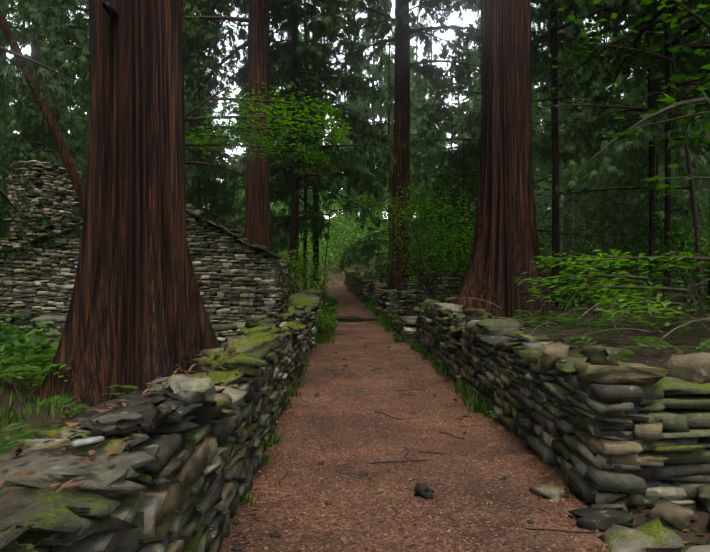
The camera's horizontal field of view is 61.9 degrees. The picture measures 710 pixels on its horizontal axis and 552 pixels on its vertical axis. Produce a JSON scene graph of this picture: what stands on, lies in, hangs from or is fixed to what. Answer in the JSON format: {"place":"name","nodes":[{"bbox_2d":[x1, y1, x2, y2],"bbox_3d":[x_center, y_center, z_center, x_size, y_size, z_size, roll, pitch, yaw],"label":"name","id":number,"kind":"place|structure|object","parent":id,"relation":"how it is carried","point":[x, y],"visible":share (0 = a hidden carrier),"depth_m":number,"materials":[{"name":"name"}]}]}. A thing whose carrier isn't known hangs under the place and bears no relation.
{"place":"outdoors","nodes":[
{"label":"outdoors","id":0,"kind":"place"},
{"bbox_2d":[0,219,709,551],"bbox_3d":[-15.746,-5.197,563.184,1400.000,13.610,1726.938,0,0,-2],"label":"plants","id":1,"kind":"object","parent":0,"point":[689,535],"depth_m":8.83,"materials":[{"name":"green plant"}]},
{"bbox_2d":[0,280,494,505],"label":"grass and herbs","id":2,"kind":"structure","parent":1,"relation":"on","point":[443,369],"depth_m":7.33,"materials":[{"name":"green plant"}]},
{"bbox_2d":[0,160,566,353],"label":"ruin walls","id":3,"kind":"structure","parent":1,"relation":"on","point":[272,283],"depth_m":16.55,"materials":[{"name":"stone"}]},
{"bbox_2d":[0,207,277,257],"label":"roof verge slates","id":4,"kind":"object","parent":3,"relation":"on","point":[81,223],"visible":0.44,"depth_m":16.36,"materials":[{"name":"grey stone"}]},
{"bbox_2d":[0,203,571,331],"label":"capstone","id":5,"kind":"object","parent":3,"relation":"on","point":[310,298],"visible":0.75,"depth_m":16.39,"materials":[{"name":"stone"}]},
{"bbox_2d":[0,0,678,420],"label":"redwood trunks","id":6,"kind":"object","parent":1,"relation":"on","point":[138,318],"visible":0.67,"depth_m":7.10,"materials":[{"name":"brown plant"}]},
{"bbox_2d":[0,166,706,506],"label":"wall stones","id":7,"kind":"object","parent":1,"relation":"on","point":[636,408],"depth_m":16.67,"materials":[{"name":"grey stone"}]},
{"bbox_2d":[0,0,709,284],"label":"forest","id":8,"kind":"object","parent":1,"relation":"on","point":[358,102],"visible":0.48,"depth_m":28.60,"materials":[{"name":"green plant"}]},
{"bbox_2d":[0,81,709,378],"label":"maple foliage","id":9,"kind":"object","parent":1,"relation":"on","point":[332,259],"visible":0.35,"depth_m":19.52,"materials":[{"name":"green plant"}]},
{"bbox_2d":[0,0,709,381],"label":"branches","id":10,"kind":"object","parent":1,"relation":"on","point":[650,24],"visible":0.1,"depth_m":20.59,"materials":[{"name":"green plant"}]},
{"bbox_2d":[0,0,709,383],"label":"broadleaf foliage","id":11,"kind":"object","parent":1,"relation":"on","point":[668,100],"visible":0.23,"depth_m":14.49,"materials":[{"name":"green plant"}]},
{"bbox_2d":[0,286,709,455],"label":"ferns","id":12,"kind":"object","parent":1,"relation":"on","point":[39,371],"visible":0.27,"depth_m":7.80,"materials":[{"name":"green plant"}]},
{"bbox_2d":[0,301,709,551],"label":"leaf litter","id":13,"kind":"object","parent":1,"relation":"on","point":[17,451],"visible":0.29,"depth_m":3.42,"materials":[{"name":"brown plant"}]},
{"bbox_2d":[1,0,709,312],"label":"trunks","id":14,"kind":"object","parent":1,"relation":"on","point":[111,10],"visible":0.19,"depth_m":26.71,"materials":[{"name":"brown plant"}]},
{"bbox_2d":[231,343,580,551],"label":"pebbles","id":15,"kind":"object","parent":1,"relation":"on","point":[238,547],"visible":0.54,"depth_m":4.44,"materials":[{"name":"stone"}]},
{"bbox_2d":[278,306,709,551],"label":"fallen twigs","id":16,"kind":"object","parent":1,"relation":"on","point":[599,550],"visible":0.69,"depth_m":5.14,"materials":[{"name":"brown wood"}]},
{"bbox_2d":[329,316,709,551],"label":"loose stones","id":17,"kind":"object","parent":1,"relation":"on","point":[614,521],"visible":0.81,"depth_m":3.61,"materials":[{"name":"grey stone"}]},
{"bbox_2d":[444,250,709,348],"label":"dead branches","id":18,"kind":"object","parent":1,"relation":"on","point":[706,319],"visible":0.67,"depth_m":9.31,"materials":[{"name":"brown wood"}]},
{"bbox_2d":[6,0,708,218],"label":"sky","id":19,"kind":"structure","parent":0,"point":[452,19],"materials":[{"name":"white"}]},
{"bbox_2d":[51,313,709,551],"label":"stone wall","id":20,"kind":"structure","parent":0,"point":[572,427],"depth_m":3.99,"materials":[{"name":"grey stone"}]},
{"bbox_2d":[0,298,709,551],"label":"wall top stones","id":21,"kind":"object","parent":20,"relation":"on","point":[68,516],"depth_m":2.88,"materials":[{"name":"grey stone"}]},
{"bbox_2d":[69,436,105,446],"bbox_3d":[-0.972,0.603,2.157,0.128,0.037,0.072,0,0,-29],"label":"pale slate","id":22,"kind":"object","parent":21,"relation":"on","point":[84,441],"visible":0.98,"depth_m":2.13,"materials":[{"name":"white stone"}]},
{"bbox_2d":[217,272,609,551],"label":"path","id":23,"kind":"structure","parent":0,"point":[355,336],"depth_m":4.65,"materials":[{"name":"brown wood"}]},
{"bbox_2d":[414,482,434,499],"bbox_3d":[0.490,1.511,4.152,0.155,0.126,0.108,0,0,36],"label":"path debris","id":24,"kind":"object","parent":23,"relation":"on","point":[424,491],"visible":0.96,"depth_m":4.12,"materials":[{"name":"grey stone"}]},
{"bbox_2d":[264,308,592,503],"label":"grass tufts","id":25,"kind":"object","parent":23,"relation":"on","point":[481,404],"depth_m":5.65,"materials":[{"name":"green plant"}]}
]}

